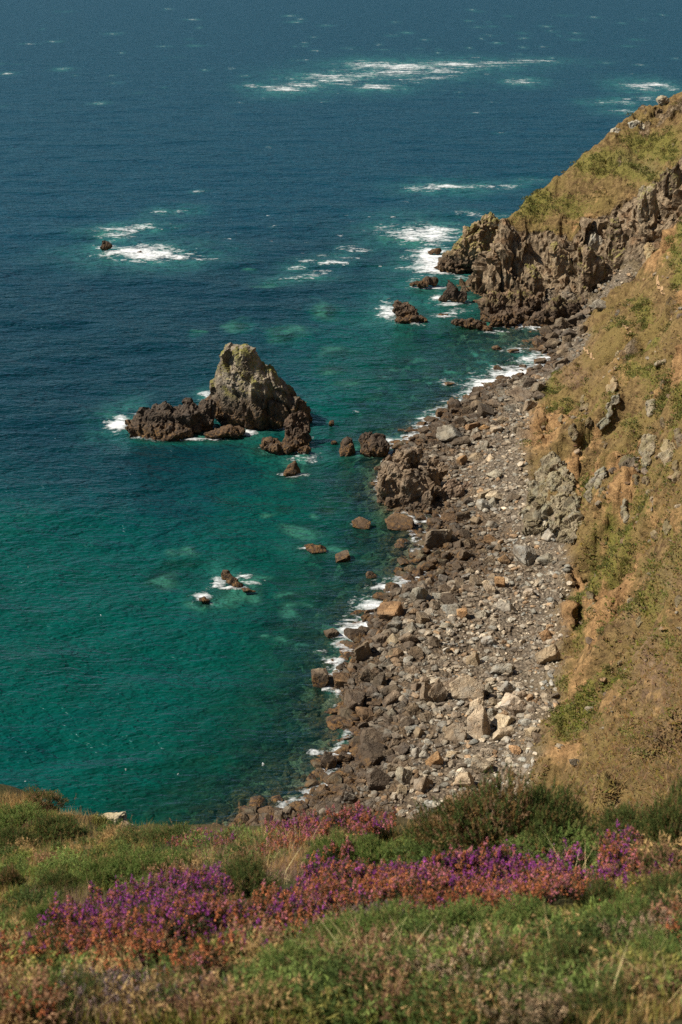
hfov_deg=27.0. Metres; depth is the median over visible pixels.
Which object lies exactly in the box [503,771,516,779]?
boulder
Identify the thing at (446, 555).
boulder
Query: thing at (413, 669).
boulder
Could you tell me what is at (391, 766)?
boulder
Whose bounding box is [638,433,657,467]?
rock outcrop
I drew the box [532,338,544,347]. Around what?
boulder
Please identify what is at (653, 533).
rock ledge
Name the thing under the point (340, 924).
gorse bush
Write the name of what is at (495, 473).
boulder
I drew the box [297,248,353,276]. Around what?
sea foam
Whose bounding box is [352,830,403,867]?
gorse bush
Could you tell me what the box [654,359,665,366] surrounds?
rock outcrop
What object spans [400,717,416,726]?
boulder
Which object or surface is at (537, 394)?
boulder
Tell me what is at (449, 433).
boulder
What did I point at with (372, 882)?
heather
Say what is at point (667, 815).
gorse bush
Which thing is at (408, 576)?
boulder
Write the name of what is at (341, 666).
boulder
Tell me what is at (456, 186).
sea foam
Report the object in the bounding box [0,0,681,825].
water
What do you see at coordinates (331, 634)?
boulder
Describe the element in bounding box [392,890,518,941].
gorse bush
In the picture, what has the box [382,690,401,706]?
boulder
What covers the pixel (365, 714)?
boulder
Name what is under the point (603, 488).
rock ledge
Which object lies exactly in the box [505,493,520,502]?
boulder
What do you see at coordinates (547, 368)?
boulder
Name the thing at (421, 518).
boulder
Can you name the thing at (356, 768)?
beach stones
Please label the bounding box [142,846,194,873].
gorse bush
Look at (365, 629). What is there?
boulder
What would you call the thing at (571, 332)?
boulder
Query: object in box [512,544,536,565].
boulder
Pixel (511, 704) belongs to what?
boulder
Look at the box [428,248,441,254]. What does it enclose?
sea rock
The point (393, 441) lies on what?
boulder
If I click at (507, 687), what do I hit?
boulder
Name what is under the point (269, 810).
boulder
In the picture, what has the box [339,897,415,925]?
heather
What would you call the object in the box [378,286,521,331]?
sea foam
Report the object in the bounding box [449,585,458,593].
boulder
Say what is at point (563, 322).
boulder
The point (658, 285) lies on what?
path
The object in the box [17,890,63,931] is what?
gorse bush
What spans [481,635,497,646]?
boulder
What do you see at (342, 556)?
boulder
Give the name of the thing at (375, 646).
boulder
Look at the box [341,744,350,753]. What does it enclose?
boulder
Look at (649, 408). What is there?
rock outcrop
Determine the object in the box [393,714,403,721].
boulder
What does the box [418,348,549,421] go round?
sea foam
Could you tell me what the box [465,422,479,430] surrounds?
boulder
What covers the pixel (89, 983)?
shrub
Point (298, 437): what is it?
sea rock
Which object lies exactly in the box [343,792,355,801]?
boulder
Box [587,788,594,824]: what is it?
grass stalk
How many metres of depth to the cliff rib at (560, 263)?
314.97 m
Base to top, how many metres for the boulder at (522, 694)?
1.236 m
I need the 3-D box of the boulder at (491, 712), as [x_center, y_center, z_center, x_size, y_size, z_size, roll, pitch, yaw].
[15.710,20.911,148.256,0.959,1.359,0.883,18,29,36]
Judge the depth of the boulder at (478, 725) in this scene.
144.76 m
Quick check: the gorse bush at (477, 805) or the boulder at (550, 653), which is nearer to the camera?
the gorse bush at (477, 805)
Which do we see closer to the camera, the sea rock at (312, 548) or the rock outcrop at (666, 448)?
the rock outcrop at (666, 448)
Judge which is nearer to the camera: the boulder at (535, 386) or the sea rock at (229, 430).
the sea rock at (229, 430)
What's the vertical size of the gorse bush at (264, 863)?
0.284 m
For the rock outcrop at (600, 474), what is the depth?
186.20 m
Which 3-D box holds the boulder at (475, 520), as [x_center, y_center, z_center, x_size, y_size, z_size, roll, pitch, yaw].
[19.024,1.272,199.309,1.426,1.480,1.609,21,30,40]
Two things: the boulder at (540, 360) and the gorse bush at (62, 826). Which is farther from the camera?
the boulder at (540, 360)
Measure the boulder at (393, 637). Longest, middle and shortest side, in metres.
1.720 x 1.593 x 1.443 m
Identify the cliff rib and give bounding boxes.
[524,264,543,294]
[548,241,573,279]
[577,244,605,289]
[588,232,602,250]
[606,217,628,269]
[610,127,620,132]
[627,120,644,129]
[637,184,659,222]
[656,95,669,105]
[660,163,681,200]
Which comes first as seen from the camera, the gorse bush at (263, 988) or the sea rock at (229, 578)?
the gorse bush at (263, 988)
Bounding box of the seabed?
[144,285,533,825]
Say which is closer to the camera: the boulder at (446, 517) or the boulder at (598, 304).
the boulder at (446, 517)
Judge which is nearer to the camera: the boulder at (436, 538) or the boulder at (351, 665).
the boulder at (351, 665)
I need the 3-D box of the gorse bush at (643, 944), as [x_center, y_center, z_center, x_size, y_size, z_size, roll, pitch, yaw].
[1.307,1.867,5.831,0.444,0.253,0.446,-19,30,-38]
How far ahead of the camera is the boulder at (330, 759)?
144.06 m
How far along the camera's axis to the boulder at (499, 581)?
177.16 m
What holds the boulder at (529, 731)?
on the beach at (634, 265)
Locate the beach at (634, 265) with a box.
[272,257,639,820]
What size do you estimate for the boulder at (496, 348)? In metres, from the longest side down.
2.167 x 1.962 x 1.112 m
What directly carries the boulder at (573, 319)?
on the beach at (634, 265)
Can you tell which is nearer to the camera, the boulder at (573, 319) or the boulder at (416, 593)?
the boulder at (416, 593)
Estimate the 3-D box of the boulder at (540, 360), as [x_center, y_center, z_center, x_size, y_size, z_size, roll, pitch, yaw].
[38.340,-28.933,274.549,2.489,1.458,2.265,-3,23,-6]
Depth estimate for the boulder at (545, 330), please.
290.20 m
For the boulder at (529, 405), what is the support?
on the beach at (634, 265)
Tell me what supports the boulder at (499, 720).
on the beach at (634, 265)
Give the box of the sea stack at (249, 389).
[209,342,312,436]
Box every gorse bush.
[0,798,56,829]
[0,824,39,854]
[0,860,29,893]
[14,928,66,957]
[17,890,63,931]
[19,811,85,847]
[22,785,69,816]
[30,863,82,895]
[32,813,72,837]
[73,854,121,890]
[83,842,172,888]
[103,824,162,852]
[126,900,158,917]
[142,821,195,846]
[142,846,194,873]
[142,960,222,1006]
[216,848,284,898]
[220,857,268,883]
[228,974,302,1023]
[246,937,320,976]
[296,908,368,949]
[298,837,337,869]
[315,825,372,864]
[340,949,415,992]
[344,895,435,943]
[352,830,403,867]
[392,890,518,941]
[405,799,490,860]
[415,763,554,860]
[437,935,530,984]
[476,968,536,1023]
[492,777,597,857]
[496,818,594,870]
[499,887,600,936]
[517,927,625,980]
[558,966,655,1023]
[572,870,625,911]
[579,885,657,940]
[588,799,672,859]
[617,921,681,976]
[632,767,681,850]
[632,867,681,900]
[639,843,681,869]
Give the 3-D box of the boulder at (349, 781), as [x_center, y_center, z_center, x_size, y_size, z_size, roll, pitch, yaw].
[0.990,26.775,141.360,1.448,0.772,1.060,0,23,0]
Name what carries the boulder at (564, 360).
on the beach at (634, 265)
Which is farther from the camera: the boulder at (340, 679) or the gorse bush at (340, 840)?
the boulder at (340, 679)
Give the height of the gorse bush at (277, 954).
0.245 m
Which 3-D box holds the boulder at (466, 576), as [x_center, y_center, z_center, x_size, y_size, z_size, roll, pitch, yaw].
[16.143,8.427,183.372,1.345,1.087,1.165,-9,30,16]
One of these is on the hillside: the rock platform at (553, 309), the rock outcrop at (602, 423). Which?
the rock outcrop at (602, 423)
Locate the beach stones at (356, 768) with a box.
[238,264,636,825]
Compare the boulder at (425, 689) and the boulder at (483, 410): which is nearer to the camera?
the boulder at (425, 689)
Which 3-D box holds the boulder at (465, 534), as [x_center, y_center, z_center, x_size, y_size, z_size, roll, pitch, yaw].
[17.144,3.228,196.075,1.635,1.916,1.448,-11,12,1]
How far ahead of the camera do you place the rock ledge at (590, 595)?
164.12 m
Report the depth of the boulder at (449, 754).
142.15 m
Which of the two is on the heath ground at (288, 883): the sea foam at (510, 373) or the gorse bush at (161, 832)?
the gorse bush at (161, 832)
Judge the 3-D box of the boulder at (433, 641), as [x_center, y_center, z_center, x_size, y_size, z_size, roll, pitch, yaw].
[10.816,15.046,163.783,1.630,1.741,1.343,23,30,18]
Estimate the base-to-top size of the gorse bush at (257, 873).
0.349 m
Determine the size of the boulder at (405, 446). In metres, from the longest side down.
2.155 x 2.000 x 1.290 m
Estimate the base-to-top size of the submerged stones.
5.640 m
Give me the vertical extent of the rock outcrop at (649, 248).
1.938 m
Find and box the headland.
[459,92,681,297]
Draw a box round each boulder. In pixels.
[257,806,274,816]
[311,668,328,692]
[314,784,329,792]
[317,801,342,812]
[320,751,337,769]
[323,628,339,640]
[328,795,337,801]
[332,672,349,689]
[335,550,350,564]
[336,662,344,670]
[338,752,352,762]
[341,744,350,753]
[342,719,353,731]
[343,689,365,710]
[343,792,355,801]
[344,628,365,641]
[344,778,355,785]
[347,662,356,669]
[347,667,355,673]
[349,726,359,735]
[352,516,370,530]
[353,742,385,766]
[354,640,372,662]
[355,707,373,722]
[358,626,369,632]
[360,668,375,681]
[360,727,384,744]
[362,615,369,622]
[364,663,378,669]
[366,571,376,579]
[366,768,389,790]
[370,633,387,644]
[370,666,379,675]
[372,672,385,686]
[373,643,380,650]
[373,709,384,716]
[377,601,403,620]
[379,684,402,696]
[380,658,392,667]
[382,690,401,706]
[382,749,393,755]
[383,597,393,601]
[385,513,412,531]
[386,621,400,630]
[386,633,399,643]
[387,708,396,717]
[387,762,398,771]
[388,738,399,747]
[389,440,400,443]
[390,584,398,590]
[391,758,400,763]
[393,567,402,571]
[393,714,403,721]
[394,741,409,753]
[395,766,412,785]
[396,701,405,708]
[396,784,406,796]
[398,632,418,642]
[398,761,408,766]
[399,444,410,449]
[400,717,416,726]
[401,573,414,581]
[402,584,417,592]
[402,618,414,624]
[403,622,418,634]
[406,664,420,673]
[406,702,422,715]
[409,646,423,659]
[410,587,427,601]
[411,683,420,690]
[411,747,421,758]
[412,568,423,576]
[413,726,424,737]
[413,776,432,793]
[414,512,423,522]
[415,421,426,426]
[415,515,426,521]
[416,437,426,442]
[416,611,429,623]
[417,425,428,433]
[418,584,428,589]
[419,712,433,723]
[420,602,427,610]
[420,676,430,682]
[420,682,433,701]
[422,547,430,553]
[423,416,434,422]
[423,529,452,549]
[425,433,435,437]
[425,577,434,583]
[425,751,443,766]
[427,517,441,528]
[428,557,436,564]
[428,600,439,610]
[428,635,440,646]
[428,678,447,702]
[431,421,443,430]
[432,593,441,599]
[434,569,444,575]
[435,409,447,416]
[436,424,465,441]
[438,574,447,581]
[438,583,450,592]
[439,622,453,628]
[440,512,455,522]
[440,593,458,603]
[441,552,451,558]
[441,604,461,614]
[442,382,453,385]
[442,412,452,417]
[443,675,456,688]
[444,722,466,743]
[446,751,460,758]
[447,397,455,408]
[449,400,462,408]
[449,408,458,413]
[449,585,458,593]
[449,673,484,700]
[450,535,457,541]
[451,436,470,445]
[452,562,462,569]
[453,540,461,549]
[453,771,475,787]
[454,416,466,423]
[455,580,464,585]
[456,455,468,465]
[456,510,469,521]
[456,548,472,560]
[456,608,467,618]
[459,530,470,538]
[461,406,476,413]
[461,573,469,579]
[461,584,471,592]
[463,497,473,504]
[464,539,476,547]
[465,413,478,417]
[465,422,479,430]
[465,567,475,572]
[466,652,479,666]
[467,453,482,461]
[467,705,489,738]
[468,575,481,586]
[469,395,481,400]
[469,696,483,710]
[470,391,479,396]
[470,400,483,407]
[470,427,480,436]
[470,516,481,524]
[471,432,481,439]
[471,755,493,773]
[472,386,480,391]
[475,609,486,618]
[476,403,494,417]
[476,499,491,510]
[477,489,491,498]
[478,425,489,430]
[478,549,486,553]
[479,441,488,449]
[480,418,489,424]
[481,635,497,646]
[483,534,495,543]
[483,555,495,564]
[484,584,494,593]
[484,683,493,695]
[485,399,501,407]
[485,454,494,461]
[485,490,502,499]
[485,521,498,527]
[486,469,501,477]
[486,573,495,579]
[487,708,496,716]
[488,497,496,506]
[488,697,498,705]
[489,425,502,432]
[490,663,512,674]
[491,713,514,728]
[492,345,501,350]
[492,600,504,608]
[492,726,514,740]
[493,365,501,371]
[493,543,501,551]
[494,576,504,586]
[495,383,505,389]
[496,416,508,423]
[497,555,510,564]
[497,692,527,715]
[499,681,515,692]
[501,602,516,611]
[503,404,517,411]
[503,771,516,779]
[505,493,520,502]
[506,349,518,353]
[507,386,532,402]
[508,745,520,754]
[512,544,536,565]
[513,422,523,432]
[517,690,526,699]
[522,377,537,386]
[523,400,537,412]
[523,588,534,597]
[524,726,540,738]
[529,382,547,392]
[530,390,544,399]
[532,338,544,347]
[532,732,542,743]
[533,357,546,364]
[535,644,560,664]
[537,553,552,564]
[539,325,552,335]
[539,336,547,341]
[539,629,552,641]
[541,365,553,371]
[541,371,551,377]
[541,529,555,540]
[543,338,560,348]
[545,332,559,338]
[549,324,562,330]
[552,358,567,368]
[553,329,562,334]
[554,317,570,328]
[556,349,566,357]
[559,343,568,351]
[560,328,577,337]
[562,335,571,343]
[567,313,582,325]
[577,324,587,337]
[580,306,591,314]
[592,299,605,309]
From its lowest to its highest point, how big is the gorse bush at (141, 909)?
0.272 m
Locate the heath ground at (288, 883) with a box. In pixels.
[0,784,681,1023]
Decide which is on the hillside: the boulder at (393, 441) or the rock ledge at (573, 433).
the rock ledge at (573, 433)
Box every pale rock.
[99,811,127,829]
[121,820,138,828]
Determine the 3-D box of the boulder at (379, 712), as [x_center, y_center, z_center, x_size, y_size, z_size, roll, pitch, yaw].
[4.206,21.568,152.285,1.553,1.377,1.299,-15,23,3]
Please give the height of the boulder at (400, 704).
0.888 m
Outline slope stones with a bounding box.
[531,256,681,786]
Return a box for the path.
[656,275,664,293]
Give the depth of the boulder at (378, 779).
139.13 m
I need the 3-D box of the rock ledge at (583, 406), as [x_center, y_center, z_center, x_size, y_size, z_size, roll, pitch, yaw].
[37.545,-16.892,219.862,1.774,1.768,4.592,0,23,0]
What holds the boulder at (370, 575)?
in the water
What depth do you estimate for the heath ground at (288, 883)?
12.22 m
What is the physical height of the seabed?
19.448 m
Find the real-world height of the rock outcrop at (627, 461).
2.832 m
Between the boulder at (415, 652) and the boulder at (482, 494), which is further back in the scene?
the boulder at (482, 494)
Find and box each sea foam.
[106,391,299,474]
[107,211,191,260]
[198,547,304,596]
[266,60,550,90]
[281,326,538,807]
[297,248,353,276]
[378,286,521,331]
[381,226,459,278]
[412,185,510,214]
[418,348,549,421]
[630,84,671,90]
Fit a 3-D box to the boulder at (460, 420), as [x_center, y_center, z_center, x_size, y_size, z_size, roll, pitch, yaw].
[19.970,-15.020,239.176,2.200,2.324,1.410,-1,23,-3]
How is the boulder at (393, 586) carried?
on the beach at (634, 265)
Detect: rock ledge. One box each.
[557,414,563,422]
[568,423,578,441]
[579,394,588,410]
[585,416,591,428]
[586,591,594,609]
[598,486,605,498]
[635,616,642,627]
[641,476,648,485]
[650,530,658,541]
[660,417,664,428]
[662,519,671,534]
[671,460,680,482]
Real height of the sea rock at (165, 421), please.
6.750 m
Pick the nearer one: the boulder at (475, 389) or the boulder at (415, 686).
the boulder at (415, 686)
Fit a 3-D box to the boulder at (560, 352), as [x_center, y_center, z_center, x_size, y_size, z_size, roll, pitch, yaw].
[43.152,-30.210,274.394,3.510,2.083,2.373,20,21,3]
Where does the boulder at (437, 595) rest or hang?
on the beach at (634, 265)
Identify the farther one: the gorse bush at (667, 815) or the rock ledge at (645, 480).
the rock ledge at (645, 480)
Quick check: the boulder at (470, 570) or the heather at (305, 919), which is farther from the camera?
the boulder at (470, 570)
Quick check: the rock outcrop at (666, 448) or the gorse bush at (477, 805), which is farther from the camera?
the rock outcrop at (666, 448)
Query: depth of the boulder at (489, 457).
217.28 m
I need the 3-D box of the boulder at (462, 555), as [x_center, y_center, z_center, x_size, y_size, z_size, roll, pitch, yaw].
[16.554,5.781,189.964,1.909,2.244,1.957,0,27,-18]
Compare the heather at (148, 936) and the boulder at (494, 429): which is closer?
the heather at (148, 936)
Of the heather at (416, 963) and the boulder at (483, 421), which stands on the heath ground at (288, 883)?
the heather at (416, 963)
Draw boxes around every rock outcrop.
[518,451,584,543]
[583,477,594,502]
[594,466,606,488]
[596,417,610,430]
[605,376,618,392]
[605,393,619,418]
[618,454,638,484]
[620,498,629,523]
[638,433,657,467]
[644,242,654,259]
[645,399,655,416]
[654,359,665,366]
[657,439,675,487]
[673,428,680,439]
[674,595,681,604]
[675,433,681,446]
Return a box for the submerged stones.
[165,286,549,826]
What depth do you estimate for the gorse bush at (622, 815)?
10.07 m
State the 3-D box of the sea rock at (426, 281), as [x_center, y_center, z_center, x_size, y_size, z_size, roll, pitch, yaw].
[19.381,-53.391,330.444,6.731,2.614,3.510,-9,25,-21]
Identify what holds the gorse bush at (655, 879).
on the heath ground at (288, 883)
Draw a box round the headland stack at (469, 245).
[433,211,499,285]
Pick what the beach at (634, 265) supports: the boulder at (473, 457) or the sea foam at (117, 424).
the boulder at (473, 457)
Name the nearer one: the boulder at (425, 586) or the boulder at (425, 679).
the boulder at (425, 679)
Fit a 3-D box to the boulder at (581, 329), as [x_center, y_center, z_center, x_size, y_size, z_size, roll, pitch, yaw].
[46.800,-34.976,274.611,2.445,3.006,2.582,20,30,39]
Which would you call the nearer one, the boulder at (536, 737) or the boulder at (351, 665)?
the boulder at (536, 737)
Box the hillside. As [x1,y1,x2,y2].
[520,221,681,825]
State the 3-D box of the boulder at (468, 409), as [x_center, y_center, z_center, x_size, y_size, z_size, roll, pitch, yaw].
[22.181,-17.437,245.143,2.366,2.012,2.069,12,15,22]
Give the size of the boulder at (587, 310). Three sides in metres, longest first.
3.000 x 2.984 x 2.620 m
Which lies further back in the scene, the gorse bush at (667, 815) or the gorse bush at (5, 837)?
the gorse bush at (5, 837)
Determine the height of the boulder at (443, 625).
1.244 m
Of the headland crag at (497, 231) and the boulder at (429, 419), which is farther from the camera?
the headland crag at (497, 231)
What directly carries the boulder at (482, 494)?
on the beach at (634, 265)
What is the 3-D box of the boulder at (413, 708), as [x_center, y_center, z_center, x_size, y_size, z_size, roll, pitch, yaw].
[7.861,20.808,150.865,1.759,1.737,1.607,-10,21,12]
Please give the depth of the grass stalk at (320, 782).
12.65 m
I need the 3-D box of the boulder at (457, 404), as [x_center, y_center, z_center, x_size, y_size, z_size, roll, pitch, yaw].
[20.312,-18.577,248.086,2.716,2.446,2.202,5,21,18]
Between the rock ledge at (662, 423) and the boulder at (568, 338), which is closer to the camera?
the rock ledge at (662, 423)
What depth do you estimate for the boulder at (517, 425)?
227.85 m
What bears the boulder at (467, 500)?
on the beach at (634, 265)
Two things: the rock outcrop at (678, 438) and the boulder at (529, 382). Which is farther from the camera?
the boulder at (529, 382)
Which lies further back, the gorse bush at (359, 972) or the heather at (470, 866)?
the heather at (470, 866)
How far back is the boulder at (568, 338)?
277.58 m
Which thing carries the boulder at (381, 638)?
on the beach at (634, 265)
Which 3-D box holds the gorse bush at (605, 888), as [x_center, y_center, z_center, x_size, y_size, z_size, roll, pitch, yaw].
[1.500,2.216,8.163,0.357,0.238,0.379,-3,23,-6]
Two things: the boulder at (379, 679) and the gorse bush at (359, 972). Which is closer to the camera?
the gorse bush at (359, 972)
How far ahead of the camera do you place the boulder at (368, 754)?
144.30 m
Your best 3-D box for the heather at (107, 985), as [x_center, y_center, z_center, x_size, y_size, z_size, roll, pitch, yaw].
[-0.879,2.112,6.196,0.794,0.526,0.627,19,29,37]
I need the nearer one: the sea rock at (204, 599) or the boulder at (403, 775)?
the boulder at (403, 775)
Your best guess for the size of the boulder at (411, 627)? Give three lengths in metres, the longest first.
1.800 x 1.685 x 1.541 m
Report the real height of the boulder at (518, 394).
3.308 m
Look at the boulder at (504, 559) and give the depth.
186.15 m
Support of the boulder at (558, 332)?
on the beach at (634, 265)
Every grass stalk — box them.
[313,761,327,822]
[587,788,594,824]
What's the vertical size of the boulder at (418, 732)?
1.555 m
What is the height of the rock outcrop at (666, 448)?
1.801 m
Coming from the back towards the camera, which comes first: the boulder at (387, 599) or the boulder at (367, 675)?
the boulder at (387, 599)
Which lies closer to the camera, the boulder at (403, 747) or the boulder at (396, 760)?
the boulder at (396, 760)
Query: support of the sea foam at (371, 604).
on the water
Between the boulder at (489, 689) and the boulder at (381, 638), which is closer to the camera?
the boulder at (489, 689)
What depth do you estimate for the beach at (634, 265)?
167.90 m
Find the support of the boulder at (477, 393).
on the beach at (634, 265)
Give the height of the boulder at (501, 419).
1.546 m
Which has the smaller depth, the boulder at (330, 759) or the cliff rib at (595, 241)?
the boulder at (330, 759)
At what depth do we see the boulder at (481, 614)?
169.30 m
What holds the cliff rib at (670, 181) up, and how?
on the headland
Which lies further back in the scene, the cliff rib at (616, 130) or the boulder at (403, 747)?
the cliff rib at (616, 130)
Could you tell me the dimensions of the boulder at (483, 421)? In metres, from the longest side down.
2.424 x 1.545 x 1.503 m
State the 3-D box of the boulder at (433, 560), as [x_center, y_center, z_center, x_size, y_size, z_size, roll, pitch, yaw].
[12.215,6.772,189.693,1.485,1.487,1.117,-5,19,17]
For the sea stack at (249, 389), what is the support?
on the seabed
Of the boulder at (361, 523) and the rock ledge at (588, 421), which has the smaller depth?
the boulder at (361, 523)
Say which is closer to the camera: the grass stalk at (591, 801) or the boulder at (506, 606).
the grass stalk at (591, 801)
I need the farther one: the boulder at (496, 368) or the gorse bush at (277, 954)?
the boulder at (496, 368)
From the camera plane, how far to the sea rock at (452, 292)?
315.39 m
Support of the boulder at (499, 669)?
on the beach at (634, 265)
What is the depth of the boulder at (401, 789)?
137.17 m
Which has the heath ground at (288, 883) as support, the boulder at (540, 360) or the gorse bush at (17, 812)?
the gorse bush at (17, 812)
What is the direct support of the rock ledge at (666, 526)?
on the hillside
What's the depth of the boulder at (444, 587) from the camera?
177.47 m
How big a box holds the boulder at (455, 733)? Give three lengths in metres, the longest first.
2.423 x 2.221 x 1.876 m
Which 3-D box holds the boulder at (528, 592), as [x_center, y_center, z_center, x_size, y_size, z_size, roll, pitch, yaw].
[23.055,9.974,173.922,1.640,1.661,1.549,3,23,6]
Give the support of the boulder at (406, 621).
on the beach at (634, 265)
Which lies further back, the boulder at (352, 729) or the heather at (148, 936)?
the boulder at (352, 729)
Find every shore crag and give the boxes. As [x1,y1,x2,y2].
[374,446,448,511]
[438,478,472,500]
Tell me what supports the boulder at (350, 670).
on the beach at (634, 265)
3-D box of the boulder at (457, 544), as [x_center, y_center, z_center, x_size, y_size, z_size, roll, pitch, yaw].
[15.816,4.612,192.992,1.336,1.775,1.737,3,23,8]
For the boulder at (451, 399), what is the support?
on the beach at (634, 265)
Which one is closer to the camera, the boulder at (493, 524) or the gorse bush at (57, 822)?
the gorse bush at (57, 822)
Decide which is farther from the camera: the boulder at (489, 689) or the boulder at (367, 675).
the boulder at (367, 675)
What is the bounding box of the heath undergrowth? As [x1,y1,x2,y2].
[0,801,681,1023]
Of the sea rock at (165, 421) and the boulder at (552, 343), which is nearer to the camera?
the sea rock at (165, 421)
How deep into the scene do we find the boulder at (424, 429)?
236.01 m
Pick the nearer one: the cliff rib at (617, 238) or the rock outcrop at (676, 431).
the rock outcrop at (676, 431)
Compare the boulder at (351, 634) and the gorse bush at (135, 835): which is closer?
the gorse bush at (135, 835)
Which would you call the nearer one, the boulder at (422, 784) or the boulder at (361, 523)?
the boulder at (422, 784)
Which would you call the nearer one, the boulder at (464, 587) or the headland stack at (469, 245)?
the boulder at (464, 587)
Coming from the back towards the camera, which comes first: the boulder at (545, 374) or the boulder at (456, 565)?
the boulder at (545, 374)
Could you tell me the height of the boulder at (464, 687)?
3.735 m
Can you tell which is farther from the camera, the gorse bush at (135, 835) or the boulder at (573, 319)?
the boulder at (573, 319)
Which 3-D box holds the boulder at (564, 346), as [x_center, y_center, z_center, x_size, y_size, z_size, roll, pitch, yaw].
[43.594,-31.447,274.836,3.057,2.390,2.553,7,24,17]
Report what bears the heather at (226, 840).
on the heath ground at (288, 883)
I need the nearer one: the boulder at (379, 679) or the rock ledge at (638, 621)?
the rock ledge at (638, 621)
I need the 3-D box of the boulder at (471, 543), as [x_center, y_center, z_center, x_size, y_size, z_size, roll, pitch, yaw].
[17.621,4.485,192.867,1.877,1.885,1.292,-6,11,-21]
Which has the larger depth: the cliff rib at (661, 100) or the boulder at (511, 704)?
the cliff rib at (661, 100)
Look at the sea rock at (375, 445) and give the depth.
227.18 m
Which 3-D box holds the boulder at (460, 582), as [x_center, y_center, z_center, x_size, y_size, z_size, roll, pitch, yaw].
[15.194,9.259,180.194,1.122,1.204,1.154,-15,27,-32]
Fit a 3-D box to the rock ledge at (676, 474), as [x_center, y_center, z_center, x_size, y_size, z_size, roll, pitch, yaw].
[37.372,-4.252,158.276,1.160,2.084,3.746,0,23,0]
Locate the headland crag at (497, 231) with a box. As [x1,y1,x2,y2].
[468,229,498,282]
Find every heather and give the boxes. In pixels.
[0,878,330,1023]
[24,861,247,954]
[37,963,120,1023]
[56,964,228,1013]
[164,827,235,850]
[253,809,323,856]
[256,899,325,941]
[279,848,460,923]
[319,799,399,859]
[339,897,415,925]
[379,924,516,996]
[386,863,559,920]
[423,837,591,904]
[468,968,580,1023]
[585,819,681,899]
[597,909,675,948]
[649,895,681,939]
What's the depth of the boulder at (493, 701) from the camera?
150.44 m
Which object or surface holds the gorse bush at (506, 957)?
on the heath ground at (288, 883)
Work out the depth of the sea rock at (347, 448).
227.74 m
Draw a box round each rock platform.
[477,289,544,328]
[530,293,587,326]
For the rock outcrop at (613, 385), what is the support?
on the hillside
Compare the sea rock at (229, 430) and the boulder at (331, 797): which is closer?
the boulder at (331, 797)
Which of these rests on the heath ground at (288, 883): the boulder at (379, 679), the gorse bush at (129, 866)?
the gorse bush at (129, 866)
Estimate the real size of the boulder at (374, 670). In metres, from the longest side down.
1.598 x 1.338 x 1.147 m
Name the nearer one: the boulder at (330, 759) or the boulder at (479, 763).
the boulder at (479, 763)
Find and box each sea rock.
[100,240,111,250]
[125,397,216,442]
[199,596,209,602]
[204,424,245,438]
[221,570,242,588]
[241,587,255,592]
[260,411,311,454]
[283,461,300,476]
[304,543,326,553]
[339,436,355,456]
[358,432,389,457]
[392,300,427,323]
[409,276,438,288]
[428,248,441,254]
[438,280,466,302]
[451,318,492,332]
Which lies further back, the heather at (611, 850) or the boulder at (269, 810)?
the boulder at (269, 810)
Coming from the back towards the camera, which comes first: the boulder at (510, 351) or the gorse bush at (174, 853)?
the boulder at (510, 351)
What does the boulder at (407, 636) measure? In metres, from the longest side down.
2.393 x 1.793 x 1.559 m
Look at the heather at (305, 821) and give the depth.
12.64 m
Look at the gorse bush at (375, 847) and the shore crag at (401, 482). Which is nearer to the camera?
the gorse bush at (375, 847)
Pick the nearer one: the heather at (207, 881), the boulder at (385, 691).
the heather at (207, 881)
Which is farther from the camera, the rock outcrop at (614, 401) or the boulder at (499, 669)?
the rock outcrop at (614, 401)
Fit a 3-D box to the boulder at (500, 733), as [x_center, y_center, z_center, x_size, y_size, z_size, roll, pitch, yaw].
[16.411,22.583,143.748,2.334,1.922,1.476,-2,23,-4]
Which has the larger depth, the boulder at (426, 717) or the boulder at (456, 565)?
the boulder at (456, 565)
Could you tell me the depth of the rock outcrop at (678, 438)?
165.85 m
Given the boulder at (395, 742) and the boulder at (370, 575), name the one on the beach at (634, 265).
the boulder at (395, 742)
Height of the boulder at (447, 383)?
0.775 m
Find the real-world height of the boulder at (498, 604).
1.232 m
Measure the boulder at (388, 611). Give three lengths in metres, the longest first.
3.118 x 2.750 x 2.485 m
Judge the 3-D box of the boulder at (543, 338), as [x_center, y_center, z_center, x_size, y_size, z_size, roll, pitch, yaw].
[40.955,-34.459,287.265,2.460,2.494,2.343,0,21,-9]
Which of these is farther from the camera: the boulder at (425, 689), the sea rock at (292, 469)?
the sea rock at (292, 469)
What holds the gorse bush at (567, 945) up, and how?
on the heath ground at (288, 883)
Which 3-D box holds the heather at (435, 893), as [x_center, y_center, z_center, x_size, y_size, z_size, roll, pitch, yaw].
[0.725,2.194,7.938,1.004,0.886,1.125,0,23,0]
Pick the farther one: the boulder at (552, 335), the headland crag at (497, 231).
the headland crag at (497, 231)
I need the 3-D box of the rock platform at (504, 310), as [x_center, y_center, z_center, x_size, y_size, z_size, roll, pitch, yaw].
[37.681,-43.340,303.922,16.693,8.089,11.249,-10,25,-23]
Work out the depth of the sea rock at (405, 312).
302.42 m
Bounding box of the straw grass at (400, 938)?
[5,792,681,1022]

